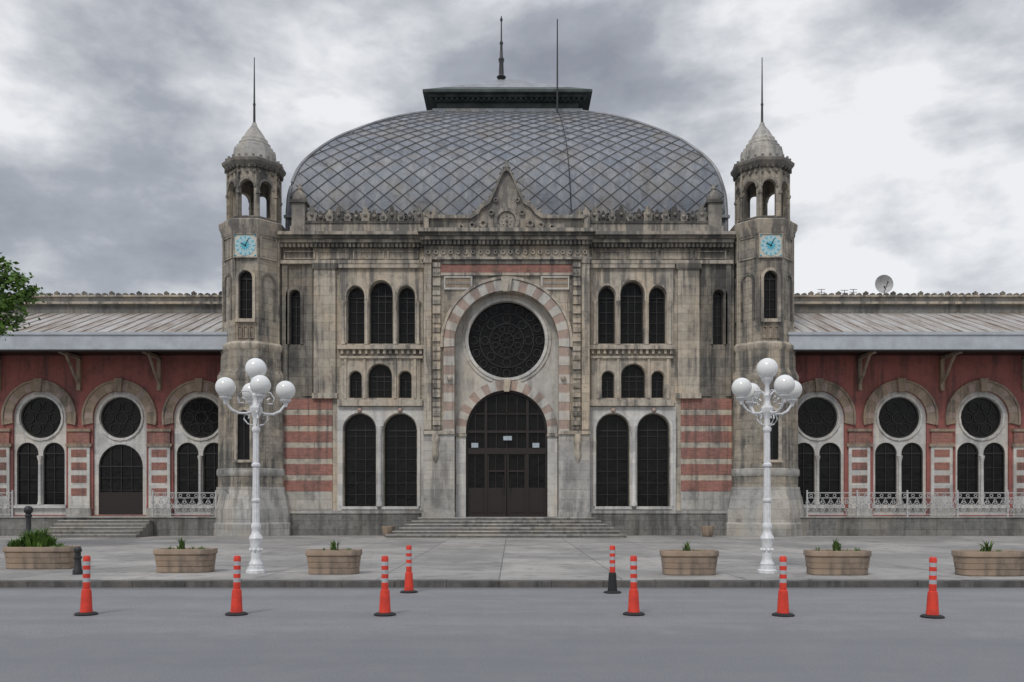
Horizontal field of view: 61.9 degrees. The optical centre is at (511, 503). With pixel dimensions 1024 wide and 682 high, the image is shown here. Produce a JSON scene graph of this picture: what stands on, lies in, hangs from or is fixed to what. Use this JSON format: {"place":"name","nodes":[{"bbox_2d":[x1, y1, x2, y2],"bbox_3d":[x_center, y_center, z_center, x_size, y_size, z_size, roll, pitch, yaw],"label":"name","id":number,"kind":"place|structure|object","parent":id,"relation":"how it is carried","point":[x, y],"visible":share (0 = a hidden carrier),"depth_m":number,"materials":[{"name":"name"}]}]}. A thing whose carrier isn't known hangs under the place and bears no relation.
{"place":"outdoors","nodes":[
{"label":"outdoors","id":0,"kind":"place"},
{"bbox_2d":[0,587,1023,681],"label":"road","id":1,"kind":"structure","parent":0,"point":[508,634],"depth_m":10.36,"materials":[{"name":"grey asphalt"}]},
{"bbox_2d":[74,556,97,615],"bbox_3d":[-6.128,1.173,12.290,0.320,0.850,0.320,1,0,-36],"label":"traffic delineator post","id":2,"kind":"object","parent":1,"relation":"on","point":[86,608],"visible":1,"depth_m":12.24,"materials":[{"name":"orange plastic"}]},
{"bbox_2d":[225,556,247,615],"bbox_3d":[-3.962,1.173,12.289,0.320,0.850,0.320,1,0,-13],"label":"traffic delineator post","id":3,"kind":"object","parent":1,"relation":"on","point":[236,609],"visible":1,"depth_m":12.24,"materials":[{"name":"orange plastic"}]},
{"bbox_2d":[374,556,395,615],"bbox_3d":[-1.823,1.173,12.241,0.320,0.850,0.320,0,0,5],"label":"traffic delineator post","id":4,"kind":"object","parent":1,"relation":"on","point":[384,607],"visible":1,"depth_m":12.19,"materials":[{"name":"orange plastic"}]},
{"bbox_2d":[400,545,417,592],"bbox_3d":[-1.856,1.173,15.360,0.320,0.850,0.320,0,0,-13],"label":"traffic delineator post","id":5,"kind":"object","parent":1,"relation":"on","point":[408,586],"visible":1,"depth_m":15.31,"materials":[{"name":"orange plastic"}]},
{"bbox_2d":[0,579,1023,586],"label":"kerb","id":6,"kind":"structure","parent":1,"relation":"on","point":[532,583],"depth_m":16.30,"materials":[{"name":"concrete"}]},
{"bbox_2d":[604,545,620,593],"bbox_3d":[1.799,1.173,15.284,0.320,0.850,0.320,0,0,9],"label":"traffic delineator post","id":7,"kind":"object","parent":1,"relation":"on","point":[612,583],"visible":1,"depth_m":15.23,"materials":[{"name":"black plastic"}]},
{"bbox_2d":[623,556,644,615],"bbox_3d":[1.753,1.173,12.292,0.320,0.850,0.320,0,-1,-5],"label":"traffic delineator post","id":8,"kind":"object","parent":1,"relation":"on","point":[633,606],"visible":1,"depth_m":12.24,"materials":[{"name":"orange plastic"}]},
{"bbox_2d":[772,556,794,616],"bbox_3d":[3.873,1.173,12.191,0.320,0.850,0.320,0,0,5],"label":"traffic delineator post","id":9,"kind":"object","parent":1,"relation":"on","point":[783,606],"visible":1,"depth_m":12.14,"materials":[{"name":"orange plastic"}]},
{"bbox_2d":[920,557,944,618],"bbox_3d":[5.917,1.173,12.000,0.320,0.850,0.320,1,0,5],"label":"traffic delineator post","id":10,"kind":"object","parent":1,"relation":"on","point":[932,608],"visible":1,"depth_m":11.95,"materials":[{"name":"orange plastic"}]},
{"bbox_2d":[0,535,1023,579],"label":"plaza pavement","id":11,"kind":"structure","parent":0,"point":[739,558],"depth_m":23.97,"materials":[{"name":"grey concrete"}]},
{"bbox_2d":[0,252,51,339],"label":"broadleaf tree","id":12,"kind":"object","parent":11,"relation":"on","point":[20,297],"visible":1,"depth_m":26.36,"materials":[{"name":"green plant"}]},
{"bbox_2d":[24,506,32,532],"bbox_3d":[-12.183,0.767,21.500,0.220,1.430,0.220,0,0,0],"label":"iron bollard","id":13,"kind":"object","parent":11,"relation":"on","point":[28,510],"visible":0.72,"depth_m":21.44,"materials":[{"name":"black metal"}]},
{"bbox_2d":[3,527,80,568],"bbox_3d":[-10.802,0.979,19.598,1.630,1.006,0.868,0,0,0],"label":"concrete planter","id":14,"kind":"object","parent":11,"relation":"on","point":[37,549],"visible":1,"depth_m":19.31,"materials":[{"name":"concrete"}]},
{"bbox_2d":[72,547,82,574],"bbox_3d":[-9.108,1.192,17.900,0.200,0.580,0.195,0,0,0],"label":"iron bollard","id":15,"kind":"object","parent":11,"relation":"on","point":[77,569],"visible":0.99,"depth_m":17.84,"materials":[{"name":"black metal"}]},
{"bbox_2d":[153,537,217,572],"bbox_3d":[-7.116,1.093,18.615,1.275,0.778,0.720,0,0,0],"label":"concrete planter","id":16,"kind":"object","parent":11,"relation":"on","point":[180,558],"visible":1,"depth_m":18.31,"materials":[{"name":"concrete"}]},
{"bbox_2d":[215,358,295,573],"bbox_3d":[-5.460,-0.812,18.200,1.295,4.585,1.295,0,0,20],"label":"street lamp","id":17,"kind":"object","parent":11,"relation":"on","point":[255,390],"visible":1,"depth_m":18.11,"materials":[{"name":"white metal"}]},
{"bbox_2d":[305,540,361,573],"bbox_3d":[-3.784,1.118,18.158,1.150,0.728,0.720,0,0,0],"label":"concrete planter","id":18,"kind":"object","parent":11,"relation":"on","point":[333,559],"visible":1,"depth_m":17.85,"materials":[{"name":"concrete"}]},
{"bbox_2d":[382,526,394,536],"bbox_3d":[-5.560,1.248,38.400,0.600,0.470,0.600,0,0,0],"label":"stone urn","id":19,"kind":"object","parent":11,"relation":"on","point":[387,529],"visible":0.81,"depth_m":38.17,"materials":[{"name":"beige stone"}]},
{"bbox_2d":[0,16,1023,537],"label":"railway station","id":20,"kind":"object","parent":11,"relation":"on","point":[500,306],"visible":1,"depth_m":40.07,"materials":[{"name":"stone"}]},
{"bbox_2d":[0,490,13,516],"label":"iron railing","id":21,"kind":"object","parent":20,"relation":"on","point":[12,504],"visible":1,"depth_m":39.26,"materials":[{"name":"white metal"}]},
{"bbox_2d":[17,397,217,514],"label":"wing windows","id":22,"kind":"structure","parent":20,"relation":"in","point":[120,466],"depth_m":41.73,"materials":[{"name":"black glass"}]},
{"bbox_2d":[151,490,216,516],"bbox_3d":[-15.093,-0.013,39.280,3.025,1.225,0.090,0,0,0],"label":"iron railing","id":23,"kind":"object","parent":20,"relation":"on","point":[153,502],"visible":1,"depth_m":39.26,"materials":[{"name":"white metal"}]},
{"bbox_2d":[291,283,416,505],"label":"windows","id":24,"kind":"structure","parent":20,"relation":"in","point":[360,430],"depth_m":40.28,"materials":[{"name":"black glass"}]},
{"bbox_2d":[466,391,546,516],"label":"entrance door","id":25,"kind":"structure","parent":20,"relation":"in","point":[506,439],"depth_m":40.29,"materials":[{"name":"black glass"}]},
{"bbox_2d":[469,303,544,377],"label":"rose window","id":26,"kind":"structure","parent":20,"relation":"in","point":[507,340],"depth_m":40.37,"materials":[{"name":"black glass"}]},
{"bbox_2d":[596,283,721,505],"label":"windows","id":27,"kind":"structure","parent":20,"relation":"in","point":[612,432],"depth_m":40.28,"materials":[{"name":"black glass"}]},
{"bbox_2d":[817,289,856,294],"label":"roof antenna","id":28,"kind":"object","parent":20,"relation":"on","point":[821,292],"visible":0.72,"depth_m":45.98,"materials":[{"name":"black metal"}]},
{"bbox_2d":[875,275,892,293],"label":"satellite dish","id":29,"kind":"object","parent":20,"relation":"on","point":[884,284],"visible":0.98,"depth_m":45.90,"materials":[{"name":"grey metal"}]},
{"bbox_2d":[798,397,1003,504],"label":"wing windows","id":30,"kind":"structure","parent":20,"relation":"in","point":[817,417],"depth_m":41.73,"materials":[{"name":"black glass"}]},
{"bbox_2d":[805,490,1023,516],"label":"iron railing","id":31,"kind":"object","parent":20,"relation":"on","point":[957,514],"visible":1,"depth_m":39.26,"materials":[{"name":"white metal"}]},
{"bbox_2d":[659,541,718,574],"bbox_3d":[3.719,1.121,17.938,1.191,0.722,0.720,0,0,0],"label":"concrete planter","id":32,"kind":"object","parent":11,"relation":"on","point":[686,560],"visible":1,"depth_m":17.63,"materials":[{"name":"concrete"}]},
{"bbox_2d":[701,526,713,536],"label":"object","id":33,"kind":"object","parent":11,"relation":"on","point":[707,531],"visible":1,"depth_m":38.18,"materials":[{"name":"beige stone"}]},
{"bbox_2d":[731,358,801,573],"bbox_3d":[5.441,-0.812,18.200,1.296,4.585,1.296,0,0,28],"label":"street lamp","id":34,"kind":"object","parent":11,"relation":"on","point":[787,388],"visible":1,"depth_m":18.11,"materials":[{"name":"white metal"}]},
{"bbox_2d":[803,538,871,574],"bbox_3d":[6.834,1.084,17.938,1.301,0.796,0.720,0,0,0],"label":"concrete planter","id":35,"kind":"object","parent":11,"relation":"on","point":[836,560],"visible":1,"depth_m":17.64,"materials":[{"name":"concrete"}]},
{"bbox_2d":[951,539,1023,575],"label":"concrete planter","id":36,"kind":"object","parent":11,"relation":"on","point":[988,561],"visible":1,"depth_m":17.42,"materials":[{"name":"concrete"}]},
{"bbox_2d":[0,0,1023,294],"label":"sky","id":37,"kind":"structure","parent":0,"point":[900,123],"materials":[{"name":"grey"}]}
]}

